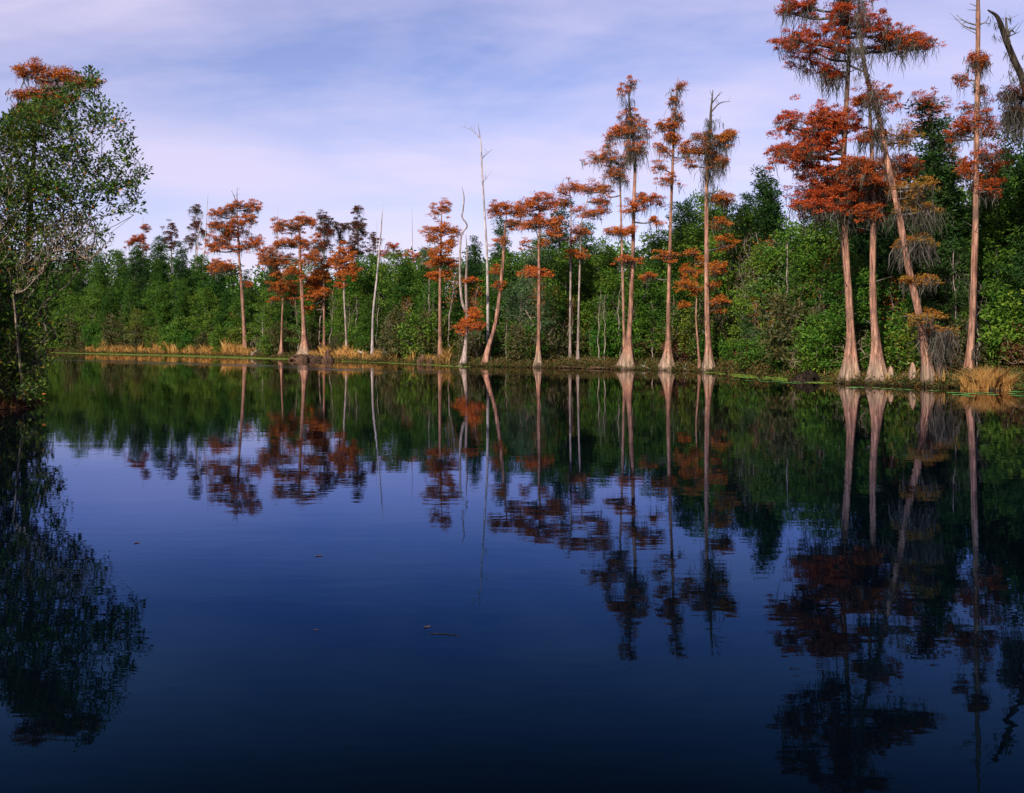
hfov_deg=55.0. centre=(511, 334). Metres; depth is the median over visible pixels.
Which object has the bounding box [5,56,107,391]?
cypress tree
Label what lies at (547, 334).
bare shrub
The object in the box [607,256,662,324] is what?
bay tree
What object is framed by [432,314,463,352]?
shrub
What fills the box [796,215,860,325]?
bay tree
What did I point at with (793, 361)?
bare shrub
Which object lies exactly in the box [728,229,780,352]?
bare tree
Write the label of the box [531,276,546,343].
bare tree
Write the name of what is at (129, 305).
pine tree
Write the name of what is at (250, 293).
bay tree
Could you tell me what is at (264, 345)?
shrub
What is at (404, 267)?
pine tree
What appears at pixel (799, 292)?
pine tree
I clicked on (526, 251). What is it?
bay tree
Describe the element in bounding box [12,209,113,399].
bare shrub
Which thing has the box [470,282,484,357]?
bare tree
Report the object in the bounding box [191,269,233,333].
pine tree
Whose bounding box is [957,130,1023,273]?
holly tree
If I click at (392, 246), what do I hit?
cypress tree
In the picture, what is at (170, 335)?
shrub
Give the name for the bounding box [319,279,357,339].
pine tree
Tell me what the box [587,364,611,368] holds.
log
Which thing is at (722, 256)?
bay tree
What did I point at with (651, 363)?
ground cover
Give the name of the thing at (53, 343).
shrub
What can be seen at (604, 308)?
bare tree
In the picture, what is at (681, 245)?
bay tree
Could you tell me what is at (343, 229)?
cypress tree
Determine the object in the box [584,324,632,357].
shrub
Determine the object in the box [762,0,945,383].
cypress tree
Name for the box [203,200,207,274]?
dead tree
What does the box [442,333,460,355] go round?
shrub
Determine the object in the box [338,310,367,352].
shrub
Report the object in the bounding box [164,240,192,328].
spire pine
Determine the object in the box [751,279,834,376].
shrub
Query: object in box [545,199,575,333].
spire pine
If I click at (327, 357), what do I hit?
stump
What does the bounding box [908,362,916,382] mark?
cypress knee
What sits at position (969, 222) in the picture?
holly tree
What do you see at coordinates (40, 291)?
bay tree
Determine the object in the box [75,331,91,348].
shrub
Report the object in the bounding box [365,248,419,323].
bay tree
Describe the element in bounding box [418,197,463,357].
cypress tree
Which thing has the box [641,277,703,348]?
bay tree
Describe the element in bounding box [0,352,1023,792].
water
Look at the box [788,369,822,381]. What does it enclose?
lodge
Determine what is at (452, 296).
bare tree
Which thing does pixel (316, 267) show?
pine tree
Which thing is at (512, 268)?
bay tree
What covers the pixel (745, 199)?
spire pine
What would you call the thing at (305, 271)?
bay tree
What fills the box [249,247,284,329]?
spire pine
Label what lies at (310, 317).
bay tree
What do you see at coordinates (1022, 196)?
holly tree
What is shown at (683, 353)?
shrub
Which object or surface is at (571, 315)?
bare tree
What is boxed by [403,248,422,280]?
cypress tree
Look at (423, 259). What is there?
pine tree
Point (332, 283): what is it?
bay tree
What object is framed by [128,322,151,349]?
shrub
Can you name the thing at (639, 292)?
bay tree
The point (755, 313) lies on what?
bare tree
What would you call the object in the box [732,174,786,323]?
spire pine
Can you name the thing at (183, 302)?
pine tree
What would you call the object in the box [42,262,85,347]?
bay tree
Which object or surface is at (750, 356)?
shrub
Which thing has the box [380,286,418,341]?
pine tree
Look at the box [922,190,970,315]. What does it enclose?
spire pine
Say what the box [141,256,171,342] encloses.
pine tree
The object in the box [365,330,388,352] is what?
shrub
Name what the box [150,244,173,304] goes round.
pine tree
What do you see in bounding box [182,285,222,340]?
bay tree
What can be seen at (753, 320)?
bay tree
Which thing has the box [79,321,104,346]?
shrub
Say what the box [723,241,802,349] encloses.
bay tree
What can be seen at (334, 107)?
sky
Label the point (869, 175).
cypress tree
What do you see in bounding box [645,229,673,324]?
spire pine
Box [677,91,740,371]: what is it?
cypress tree
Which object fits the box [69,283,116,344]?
bay tree
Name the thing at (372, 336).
dead tree
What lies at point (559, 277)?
bay tree
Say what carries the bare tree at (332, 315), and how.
on the ground at (673, 369)
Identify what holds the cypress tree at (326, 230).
on the ground at (673, 369)
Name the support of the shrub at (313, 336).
on the ground at (673, 369)
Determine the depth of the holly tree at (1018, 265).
42.36 m
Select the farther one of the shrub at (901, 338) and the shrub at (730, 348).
the shrub at (730, 348)
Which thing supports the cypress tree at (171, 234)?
on the ground at (673, 369)
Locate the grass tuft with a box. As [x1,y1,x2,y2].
[948,362,1018,390]
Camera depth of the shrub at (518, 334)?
61.87 m
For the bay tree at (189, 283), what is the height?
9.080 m
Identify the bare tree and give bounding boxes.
[290,293,299,350]
[316,277,330,346]
[328,293,336,341]
[349,288,361,342]
[375,297,381,345]
[421,280,436,314]
[442,260,464,352]
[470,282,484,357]
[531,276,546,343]
[566,297,577,349]
[594,294,603,358]
[598,295,609,356]
[614,283,621,355]
[727,256,760,337]
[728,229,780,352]
[748,298,762,342]
[750,236,774,330]
[762,288,774,328]
[767,241,801,322]
[806,256,833,318]
[821,233,858,359]
[878,275,906,319]
[944,250,963,363]
[965,269,986,370]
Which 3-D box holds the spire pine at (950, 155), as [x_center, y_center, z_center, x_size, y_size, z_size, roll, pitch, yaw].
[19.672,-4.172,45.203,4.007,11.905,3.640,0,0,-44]
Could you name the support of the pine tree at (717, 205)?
on the ground at (673, 369)
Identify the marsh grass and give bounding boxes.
[85,337,257,356]
[308,343,387,360]
[384,344,453,364]
[814,356,962,383]
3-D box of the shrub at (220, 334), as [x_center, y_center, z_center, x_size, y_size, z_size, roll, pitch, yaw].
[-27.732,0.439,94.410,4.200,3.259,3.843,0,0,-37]
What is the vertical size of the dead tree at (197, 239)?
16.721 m
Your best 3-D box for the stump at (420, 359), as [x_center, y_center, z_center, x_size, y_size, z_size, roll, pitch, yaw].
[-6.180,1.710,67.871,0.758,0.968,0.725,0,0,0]
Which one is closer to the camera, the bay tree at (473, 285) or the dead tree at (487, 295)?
the dead tree at (487, 295)
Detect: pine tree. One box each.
[82,251,117,326]
[92,286,122,332]
[105,249,133,324]
[110,258,129,312]
[112,279,143,344]
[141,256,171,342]
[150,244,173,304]
[162,279,197,337]
[187,254,210,345]
[188,270,211,335]
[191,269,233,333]
[209,287,235,340]
[260,264,282,335]
[269,289,300,338]
[304,262,334,324]
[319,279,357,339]
[344,293,382,347]
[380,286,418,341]
[383,257,415,321]
[409,247,435,312]
[409,298,435,322]
[442,286,475,355]
[516,230,556,335]
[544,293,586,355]
[565,220,600,302]
[591,245,620,315]
[624,246,646,275]
[701,187,735,229]
[769,253,825,329]
[827,223,879,331]
[865,265,933,342]
[878,172,924,323]
[914,158,987,318]
[957,165,1023,365]
[977,145,1023,330]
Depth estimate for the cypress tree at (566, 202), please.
63.06 m
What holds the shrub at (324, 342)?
on the ground at (673, 369)
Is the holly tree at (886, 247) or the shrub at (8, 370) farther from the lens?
the holly tree at (886, 247)
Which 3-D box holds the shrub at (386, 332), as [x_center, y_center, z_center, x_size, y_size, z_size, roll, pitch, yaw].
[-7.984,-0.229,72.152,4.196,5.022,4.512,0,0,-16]
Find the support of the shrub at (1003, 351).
on the ground at (673, 369)
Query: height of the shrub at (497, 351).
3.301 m
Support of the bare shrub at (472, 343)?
on the ground at (673, 369)
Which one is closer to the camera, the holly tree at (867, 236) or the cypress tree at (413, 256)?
the holly tree at (867, 236)
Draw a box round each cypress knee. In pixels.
[888,366,893,377]
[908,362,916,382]
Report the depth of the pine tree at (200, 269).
109.19 m
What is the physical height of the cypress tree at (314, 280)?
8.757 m
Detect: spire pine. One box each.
[39,269,52,310]
[71,274,86,315]
[89,257,108,319]
[117,243,150,320]
[132,250,151,329]
[140,235,169,329]
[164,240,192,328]
[216,269,228,321]
[236,269,254,318]
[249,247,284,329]
[280,267,301,334]
[463,235,483,306]
[482,217,512,322]
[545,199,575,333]
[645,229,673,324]
[663,197,703,330]
[664,201,688,278]
[725,164,795,316]
[729,191,756,291]
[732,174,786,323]
[737,195,772,308]
[751,186,789,338]
[802,232,837,314]
[880,96,983,328]
[911,116,980,313]
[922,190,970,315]
[977,143,1018,305]
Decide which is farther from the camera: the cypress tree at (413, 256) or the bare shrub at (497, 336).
the cypress tree at (413, 256)
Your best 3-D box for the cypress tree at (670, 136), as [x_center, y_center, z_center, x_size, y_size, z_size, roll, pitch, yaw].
[8.755,-6.233,55.909,3.348,16.900,1.876,0,0,0]
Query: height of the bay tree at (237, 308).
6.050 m
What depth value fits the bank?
27.21 m
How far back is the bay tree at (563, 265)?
65.52 m
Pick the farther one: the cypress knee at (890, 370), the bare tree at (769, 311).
the bare tree at (769, 311)
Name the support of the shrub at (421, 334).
on the ground at (673, 369)
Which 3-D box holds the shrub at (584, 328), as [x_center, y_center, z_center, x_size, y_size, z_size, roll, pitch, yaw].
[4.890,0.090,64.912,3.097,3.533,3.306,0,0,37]
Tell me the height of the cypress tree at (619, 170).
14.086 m
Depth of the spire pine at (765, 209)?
55.72 m
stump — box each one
[322,349,333,360]
[417,354,425,363]
[426,358,433,364]
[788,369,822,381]
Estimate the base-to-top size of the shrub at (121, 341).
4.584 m
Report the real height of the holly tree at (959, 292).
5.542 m
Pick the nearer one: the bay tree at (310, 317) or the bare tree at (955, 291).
the bare tree at (955, 291)
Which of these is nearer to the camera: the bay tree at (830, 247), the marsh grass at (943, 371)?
the marsh grass at (943, 371)
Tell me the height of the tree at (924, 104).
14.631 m
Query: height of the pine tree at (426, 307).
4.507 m
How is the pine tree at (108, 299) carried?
on the ground at (673, 369)
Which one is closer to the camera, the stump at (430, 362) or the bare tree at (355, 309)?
the stump at (430, 362)
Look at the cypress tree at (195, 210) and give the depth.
121.77 m
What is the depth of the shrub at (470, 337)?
66.10 m
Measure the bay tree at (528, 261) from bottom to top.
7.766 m
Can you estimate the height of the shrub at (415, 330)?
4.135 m
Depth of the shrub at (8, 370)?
29.29 m
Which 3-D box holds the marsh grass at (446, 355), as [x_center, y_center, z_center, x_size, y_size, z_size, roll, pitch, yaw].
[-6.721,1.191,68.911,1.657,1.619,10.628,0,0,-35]
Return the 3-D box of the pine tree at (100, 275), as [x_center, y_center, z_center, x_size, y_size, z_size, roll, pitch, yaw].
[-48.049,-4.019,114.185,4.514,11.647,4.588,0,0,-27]
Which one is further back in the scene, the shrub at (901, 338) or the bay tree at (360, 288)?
the bay tree at (360, 288)
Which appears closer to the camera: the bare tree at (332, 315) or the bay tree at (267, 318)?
the bare tree at (332, 315)
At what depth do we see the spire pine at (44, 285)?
120.81 m
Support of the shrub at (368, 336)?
on the ground at (673, 369)
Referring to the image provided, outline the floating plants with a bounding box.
[50,352,832,383]
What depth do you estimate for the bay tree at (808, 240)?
49.66 m
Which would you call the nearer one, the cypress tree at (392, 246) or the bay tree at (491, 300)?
the bay tree at (491, 300)
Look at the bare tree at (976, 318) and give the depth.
41.39 m
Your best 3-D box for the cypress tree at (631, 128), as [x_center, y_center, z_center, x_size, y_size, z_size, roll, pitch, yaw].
[7.335,-6.378,57.212,4.060,17.204,3.071,0,0,-28]
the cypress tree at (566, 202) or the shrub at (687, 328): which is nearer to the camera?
the shrub at (687, 328)
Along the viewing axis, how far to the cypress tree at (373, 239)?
107.89 m
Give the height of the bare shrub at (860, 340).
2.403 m
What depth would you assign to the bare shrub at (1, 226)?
26.06 m
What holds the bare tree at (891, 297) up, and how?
on the ground at (673, 369)
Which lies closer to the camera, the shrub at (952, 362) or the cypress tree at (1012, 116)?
the cypress tree at (1012, 116)
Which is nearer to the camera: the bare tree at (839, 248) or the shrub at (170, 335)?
the bare tree at (839, 248)
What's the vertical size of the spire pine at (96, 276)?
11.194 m
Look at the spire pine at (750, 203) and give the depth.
60.03 m
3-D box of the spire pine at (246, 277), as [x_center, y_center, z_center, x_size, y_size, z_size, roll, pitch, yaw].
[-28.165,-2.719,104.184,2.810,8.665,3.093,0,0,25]
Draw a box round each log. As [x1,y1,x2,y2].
[553,362,584,368]
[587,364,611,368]
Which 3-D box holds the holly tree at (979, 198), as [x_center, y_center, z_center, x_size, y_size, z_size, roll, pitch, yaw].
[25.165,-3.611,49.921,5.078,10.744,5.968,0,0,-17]
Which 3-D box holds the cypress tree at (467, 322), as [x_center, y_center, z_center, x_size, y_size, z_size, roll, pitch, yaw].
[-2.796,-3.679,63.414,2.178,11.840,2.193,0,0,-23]
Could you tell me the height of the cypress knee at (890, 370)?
0.920 m
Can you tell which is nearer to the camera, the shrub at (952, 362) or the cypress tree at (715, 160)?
the shrub at (952, 362)
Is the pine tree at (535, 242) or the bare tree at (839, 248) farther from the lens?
the pine tree at (535, 242)
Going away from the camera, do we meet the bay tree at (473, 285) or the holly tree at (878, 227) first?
the holly tree at (878, 227)
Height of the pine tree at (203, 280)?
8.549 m
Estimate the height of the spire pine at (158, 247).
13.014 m
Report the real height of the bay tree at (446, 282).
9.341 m
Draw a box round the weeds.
[714,360,818,378]
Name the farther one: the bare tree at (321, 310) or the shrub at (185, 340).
the shrub at (185, 340)
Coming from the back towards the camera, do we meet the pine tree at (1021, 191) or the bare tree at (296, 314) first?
the bare tree at (296, 314)
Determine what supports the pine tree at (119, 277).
on the ground at (673, 369)
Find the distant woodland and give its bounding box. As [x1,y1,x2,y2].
[16,158,1023,346]
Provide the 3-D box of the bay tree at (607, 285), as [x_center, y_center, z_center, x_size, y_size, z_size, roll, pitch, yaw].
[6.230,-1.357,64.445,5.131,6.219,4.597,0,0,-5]
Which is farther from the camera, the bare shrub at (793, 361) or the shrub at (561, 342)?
the shrub at (561, 342)
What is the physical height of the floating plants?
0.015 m
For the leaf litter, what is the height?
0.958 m
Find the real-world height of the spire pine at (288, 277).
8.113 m
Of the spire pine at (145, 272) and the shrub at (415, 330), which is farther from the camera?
the spire pine at (145, 272)
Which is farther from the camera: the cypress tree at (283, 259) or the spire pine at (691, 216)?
the cypress tree at (283, 259)
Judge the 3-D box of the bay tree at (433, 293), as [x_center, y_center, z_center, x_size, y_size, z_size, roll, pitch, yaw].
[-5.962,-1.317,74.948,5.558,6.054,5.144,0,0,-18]
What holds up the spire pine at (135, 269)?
on the ground at (673, 369)
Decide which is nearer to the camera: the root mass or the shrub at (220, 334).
the root mass
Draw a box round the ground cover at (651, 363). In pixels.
[40,346,1023,390]
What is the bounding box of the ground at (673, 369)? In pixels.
[46,341,1023,387]
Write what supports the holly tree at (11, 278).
on the bank
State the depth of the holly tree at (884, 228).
49.43 m
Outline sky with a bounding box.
[0,0,1023,314]
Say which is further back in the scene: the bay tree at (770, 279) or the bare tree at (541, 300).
the bare tree at (541, 300)
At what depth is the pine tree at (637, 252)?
71.97 m
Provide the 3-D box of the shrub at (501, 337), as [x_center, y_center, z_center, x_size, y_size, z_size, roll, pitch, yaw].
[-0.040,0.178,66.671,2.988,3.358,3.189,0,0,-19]
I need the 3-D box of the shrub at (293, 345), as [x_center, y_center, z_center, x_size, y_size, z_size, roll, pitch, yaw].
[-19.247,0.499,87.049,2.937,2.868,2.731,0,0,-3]
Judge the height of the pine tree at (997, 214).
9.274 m
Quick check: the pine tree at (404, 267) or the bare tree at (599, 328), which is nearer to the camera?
the bare tree at (599, 328)
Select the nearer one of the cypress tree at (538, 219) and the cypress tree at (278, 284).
the cypress tree at (538, 219)
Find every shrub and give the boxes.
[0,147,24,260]
[0,305,44,388]
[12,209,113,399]
[37,319,64,349]
[55,314,81,349]
[59,308,84,349]
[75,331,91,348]
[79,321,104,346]
[92,333,105,348]
[99,310,126,347]
[109,313,138,348]
[122,307,151,342]
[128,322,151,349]
[142,324,165,348]
[157,313,188,351]
[174,328,198,349]
[191,324,226,348]
[206,323,247,352]
[225,323,257,348]
[247,329,260,351]
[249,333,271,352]
[256,325,280,355]
[260,321,298,353]
[279,327,300,353]
[298,315,325,351]
[311,308,343,349]
[315,332,337,350]
[329,330,350,351]
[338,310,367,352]
[357,307,386,352]
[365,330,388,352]
[375,298,419,361]
[386,321,418,355]
[393,306,449,357]
[412,307,451,355]
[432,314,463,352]
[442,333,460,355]
[449,319,505,358]
[452,331,486,357]
[470,317,517,357]
[474,314,519,357]
[494,318,518,353]
[501,319,551,362]
[505,318,548,360]
[526,311,576,358]
[541,318,576,359]
[559,310,597,356]
[566,329,596,358]
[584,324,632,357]
[590,308,651,358]
[617,314,661,359]
[632,321,675,357]
[633,332,662,359]
[649,304,713,362]
[661,326,703,363]
[686,312,742,361]
[689,293,753,359]
[714,336,743,364]
[731,325,777,371]
[731,339,773,369]
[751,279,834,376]
[765,340,800,373]
[783,315,870,375]
[783,342,837,372]
[830,329,901,370]
[835,336,887,374]
[863,299,949,372]
[866,308,946,373]
[933,338,980,369]
[935,296,989,368]
[952,280,1023,367]
[983,324,1023,370]
[989,315,1023,367]
[995,322,1023,367]
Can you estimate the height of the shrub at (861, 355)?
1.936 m
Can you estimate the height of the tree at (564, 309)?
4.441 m
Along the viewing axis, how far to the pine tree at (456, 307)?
70.19 m
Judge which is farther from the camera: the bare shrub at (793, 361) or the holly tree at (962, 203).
the holly tree at (962, 203)
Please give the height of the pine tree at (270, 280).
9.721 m
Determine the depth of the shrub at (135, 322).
104.52 m
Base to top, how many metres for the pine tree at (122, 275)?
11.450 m
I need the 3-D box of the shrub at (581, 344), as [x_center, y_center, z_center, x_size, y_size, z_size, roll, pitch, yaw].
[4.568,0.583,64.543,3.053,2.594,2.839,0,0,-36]
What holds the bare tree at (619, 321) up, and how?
on the ground at (673, 369)
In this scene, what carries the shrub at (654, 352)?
on the ground at (673, 369)
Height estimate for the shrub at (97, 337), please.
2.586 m
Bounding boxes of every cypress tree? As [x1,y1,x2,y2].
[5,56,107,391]
[123,223,151,256]
[160,219,180,296]
[183,204,209,287]
[197,189,266,347]
[255,210,324,354]
[255,253,299,354]
[298,254,338,346]
[310,209,336,264]
[328,239,363,346]
[333,222,352,268]
[346,205,368,260]
[362,232,382,261]
[379,242,402,287]
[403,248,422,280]
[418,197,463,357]
[450,188,485,365]
[480,199,528,364]
[513,190,563,367]
[551,176,585,357]
[564,178,614,359]
[580,141,637,346]
[600,74,668,369]
[638,79,692,370]
[670,247,710,369]
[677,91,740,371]
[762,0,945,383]
[837,79,925,384]
[844,0,962,386]
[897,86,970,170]
[942,0,1015,368]
[982,9,1023,155]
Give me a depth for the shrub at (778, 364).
46.99 m
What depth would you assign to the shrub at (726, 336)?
55.16 m
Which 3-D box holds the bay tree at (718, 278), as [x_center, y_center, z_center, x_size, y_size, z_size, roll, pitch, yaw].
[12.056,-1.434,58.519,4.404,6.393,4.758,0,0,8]
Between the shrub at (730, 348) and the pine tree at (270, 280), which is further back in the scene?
the pine tree at (270, 280)
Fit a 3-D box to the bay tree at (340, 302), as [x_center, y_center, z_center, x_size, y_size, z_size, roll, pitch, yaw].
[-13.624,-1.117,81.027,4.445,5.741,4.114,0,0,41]
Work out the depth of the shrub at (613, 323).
62.12 m
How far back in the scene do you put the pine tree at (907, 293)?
43.44 m
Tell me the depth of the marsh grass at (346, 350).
76.59 m
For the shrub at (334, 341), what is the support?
on the ground at (673, 369)
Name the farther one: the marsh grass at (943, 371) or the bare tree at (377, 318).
the bare tree at (377, 318)
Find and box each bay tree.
[0,65,153,406]
[27,276,61,334]
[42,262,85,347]
[48,288,85,330]
[57,245,95,323]
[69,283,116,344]
[137,282,172,341]
[158,271,202,340]
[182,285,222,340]
[222,291,261,343]
[233,287,263,345]
[244,286,287,342]
[278,262,312,334]
[285,288,335,344]
[318,271,341,320]
[321,288,364,343]
[328,251,389,321]
[343,255,391,316]
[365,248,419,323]
[411,280,457,353]
[412,244,458,316]
[441,265,499,333]
[447,259,489,324]
[472,276,519,353]
[476,250,534,323]
[491,277,561,337]
[500,249,577,330]
[513,237,560,314]
[530,240,600,350]
[547,247,577,337]
[556,245,629,328]
[572,268,646,348]
[581,236,625,285]
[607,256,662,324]
[609,265,676,342]
[629,228,677,313]
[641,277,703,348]
[646,223,731,338]
[658,189,722,301]
[675,207,748,320]
[678,257,736,339]
[685,203,764,331]
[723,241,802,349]
[730,239,834,335]
[734,288,810,341]
[752,212,867,334]
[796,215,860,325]
[802,253,901,367]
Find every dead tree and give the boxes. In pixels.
[195,215,202,272]
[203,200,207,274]
[370,207,382,353]
[461,123,492,344]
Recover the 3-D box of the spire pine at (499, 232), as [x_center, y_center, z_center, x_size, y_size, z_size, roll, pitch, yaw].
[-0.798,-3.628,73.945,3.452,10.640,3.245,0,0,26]
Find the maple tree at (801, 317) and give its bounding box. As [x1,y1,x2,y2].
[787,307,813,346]
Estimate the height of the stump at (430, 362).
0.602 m
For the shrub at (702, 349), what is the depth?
55.31 m
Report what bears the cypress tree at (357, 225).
on the ground at (673, 369)
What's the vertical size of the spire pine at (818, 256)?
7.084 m
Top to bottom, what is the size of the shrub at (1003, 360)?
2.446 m
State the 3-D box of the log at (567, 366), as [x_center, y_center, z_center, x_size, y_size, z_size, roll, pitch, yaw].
[3.429,1.831,59.103,2.343,0.397,0.116,0,0,37]
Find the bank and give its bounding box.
[3,398,34,408]
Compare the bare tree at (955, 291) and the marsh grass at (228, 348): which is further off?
the marsh grass at (228, 348)
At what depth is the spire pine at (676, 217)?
70.38 m
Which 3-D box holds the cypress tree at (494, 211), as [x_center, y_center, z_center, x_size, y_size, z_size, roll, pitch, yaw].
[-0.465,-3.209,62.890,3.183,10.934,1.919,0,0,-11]
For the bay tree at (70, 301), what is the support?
on the ground at (673, 369)
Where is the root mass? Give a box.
[288,353,322,360]
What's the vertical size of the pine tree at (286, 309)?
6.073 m
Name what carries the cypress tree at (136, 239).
on the ground at (673, 369)
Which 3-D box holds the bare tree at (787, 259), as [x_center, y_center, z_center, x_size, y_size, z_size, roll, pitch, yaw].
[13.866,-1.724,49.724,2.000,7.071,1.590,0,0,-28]
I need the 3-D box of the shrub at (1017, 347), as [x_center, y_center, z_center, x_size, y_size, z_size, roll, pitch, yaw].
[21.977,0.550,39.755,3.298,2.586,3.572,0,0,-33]
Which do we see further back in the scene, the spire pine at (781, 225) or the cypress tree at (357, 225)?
the cypress tree at (357, 225)
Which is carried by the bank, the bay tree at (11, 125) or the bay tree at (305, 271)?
the bay tree at (11, 125)
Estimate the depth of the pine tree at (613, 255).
67.44 m
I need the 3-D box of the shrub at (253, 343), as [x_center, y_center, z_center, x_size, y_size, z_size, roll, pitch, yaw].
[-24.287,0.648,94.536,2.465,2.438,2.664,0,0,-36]
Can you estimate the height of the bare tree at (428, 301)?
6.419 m
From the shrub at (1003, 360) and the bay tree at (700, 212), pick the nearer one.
the shrub at (1003, 360)
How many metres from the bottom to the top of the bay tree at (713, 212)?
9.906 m
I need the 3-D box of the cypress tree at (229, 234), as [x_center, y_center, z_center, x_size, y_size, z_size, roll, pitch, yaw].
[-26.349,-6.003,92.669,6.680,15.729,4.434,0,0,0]
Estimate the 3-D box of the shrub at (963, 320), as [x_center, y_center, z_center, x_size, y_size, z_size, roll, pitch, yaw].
[18.994,0.118,42.386,3.007,3.783,3.233,0,0,40]
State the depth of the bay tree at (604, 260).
66.45 m
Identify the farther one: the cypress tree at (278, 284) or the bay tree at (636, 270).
the cypress tree at (278, 284)
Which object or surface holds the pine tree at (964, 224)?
on the ground at (673, 369)
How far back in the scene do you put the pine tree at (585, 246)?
69.19 m
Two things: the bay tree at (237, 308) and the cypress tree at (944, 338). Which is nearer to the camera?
the cypress tree at (944, 338)
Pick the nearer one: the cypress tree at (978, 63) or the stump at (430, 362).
the cypress tree at (978, 63)
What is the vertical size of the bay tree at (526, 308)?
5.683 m
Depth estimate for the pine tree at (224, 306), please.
97.14 m
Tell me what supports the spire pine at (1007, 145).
on the ground at (673, 369)
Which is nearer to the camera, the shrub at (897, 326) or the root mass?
the shrub at (897, 326)
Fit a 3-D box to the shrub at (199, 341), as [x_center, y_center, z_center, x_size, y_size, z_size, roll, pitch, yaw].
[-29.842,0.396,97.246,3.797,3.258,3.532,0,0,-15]
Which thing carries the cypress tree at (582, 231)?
on the ground at (673, 369)
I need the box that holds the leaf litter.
[0,392,50,408]
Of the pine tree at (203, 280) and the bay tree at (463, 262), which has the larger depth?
the pine tree at (203, 280)
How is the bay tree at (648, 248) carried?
on the ground at (673, 369)
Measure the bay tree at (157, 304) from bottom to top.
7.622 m
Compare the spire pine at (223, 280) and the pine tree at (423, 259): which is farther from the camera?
the spire pine at (223, 280)
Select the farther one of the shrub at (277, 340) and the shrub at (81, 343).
the shrub at (81, 343)
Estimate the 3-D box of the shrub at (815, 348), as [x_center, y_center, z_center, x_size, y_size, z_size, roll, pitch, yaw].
[14.059,0.574,43.630,3.800,3.003,4.153,0,0,7]
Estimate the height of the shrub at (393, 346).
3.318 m
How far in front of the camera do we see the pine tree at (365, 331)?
77.24 m
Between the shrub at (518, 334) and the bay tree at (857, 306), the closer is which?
the bay tree at (857, 306)
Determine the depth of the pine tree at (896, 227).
47.46 m
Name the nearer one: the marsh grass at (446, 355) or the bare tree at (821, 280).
the bare tree at (821, 280)
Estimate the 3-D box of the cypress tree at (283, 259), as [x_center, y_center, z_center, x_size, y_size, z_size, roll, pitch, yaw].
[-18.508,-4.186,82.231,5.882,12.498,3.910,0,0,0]
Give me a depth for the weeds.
49.29 m
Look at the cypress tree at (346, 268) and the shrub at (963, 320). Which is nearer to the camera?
the shrub at (963, 320)
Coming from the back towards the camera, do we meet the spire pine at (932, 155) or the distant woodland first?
the distant woodland
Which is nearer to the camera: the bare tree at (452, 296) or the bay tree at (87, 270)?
the bare tree at (452, 296)
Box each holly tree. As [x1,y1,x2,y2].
[0,229,34,312]
[828,201,910,331]
[833,181,906,302]
[852,197,952,338]
[853,169,913,287]
[925,250,988,350]
[937,179,970,239]
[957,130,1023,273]
[957,193,992,305]
[958,164,1018,235]
[983,163,1023,284]
[985,214,1023,323]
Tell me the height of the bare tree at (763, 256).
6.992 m
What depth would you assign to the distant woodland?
110.36 m
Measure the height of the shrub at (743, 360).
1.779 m
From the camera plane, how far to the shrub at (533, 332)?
62.33 m
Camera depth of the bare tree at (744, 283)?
54.08 m
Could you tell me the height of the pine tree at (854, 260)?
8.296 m
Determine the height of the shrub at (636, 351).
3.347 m
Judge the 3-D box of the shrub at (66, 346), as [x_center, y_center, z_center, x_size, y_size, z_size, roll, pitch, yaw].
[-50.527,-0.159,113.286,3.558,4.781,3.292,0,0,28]
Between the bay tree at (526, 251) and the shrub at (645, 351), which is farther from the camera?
the bay tree at (526, 251)
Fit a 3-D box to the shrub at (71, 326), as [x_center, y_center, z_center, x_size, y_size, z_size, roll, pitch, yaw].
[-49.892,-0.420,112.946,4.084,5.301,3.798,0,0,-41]
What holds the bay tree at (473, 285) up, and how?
on the ground at (673, 369)
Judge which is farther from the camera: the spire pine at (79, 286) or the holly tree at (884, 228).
the spire pine at (79, 286)
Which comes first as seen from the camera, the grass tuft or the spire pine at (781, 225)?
the grass tuft
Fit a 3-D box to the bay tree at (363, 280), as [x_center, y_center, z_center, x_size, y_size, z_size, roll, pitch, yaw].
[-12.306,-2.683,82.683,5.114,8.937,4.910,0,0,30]
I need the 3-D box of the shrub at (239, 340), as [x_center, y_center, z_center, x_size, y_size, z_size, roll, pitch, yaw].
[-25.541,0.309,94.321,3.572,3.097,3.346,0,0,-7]
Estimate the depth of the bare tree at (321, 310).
83.17 m
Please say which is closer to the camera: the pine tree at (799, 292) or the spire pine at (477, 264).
the pine tree at (799, 292)
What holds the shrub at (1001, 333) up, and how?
on the ground at (673, 369)
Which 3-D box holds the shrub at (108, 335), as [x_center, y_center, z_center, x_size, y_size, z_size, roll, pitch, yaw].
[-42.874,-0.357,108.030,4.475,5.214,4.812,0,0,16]
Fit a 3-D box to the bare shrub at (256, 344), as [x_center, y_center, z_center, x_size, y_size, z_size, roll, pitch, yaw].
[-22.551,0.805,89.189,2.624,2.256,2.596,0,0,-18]
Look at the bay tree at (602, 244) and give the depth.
73.01 m
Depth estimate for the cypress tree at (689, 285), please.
54.12 m
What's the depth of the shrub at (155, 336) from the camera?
103.21 m
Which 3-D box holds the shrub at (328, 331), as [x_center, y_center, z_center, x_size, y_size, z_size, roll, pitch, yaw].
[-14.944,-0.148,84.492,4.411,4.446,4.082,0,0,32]

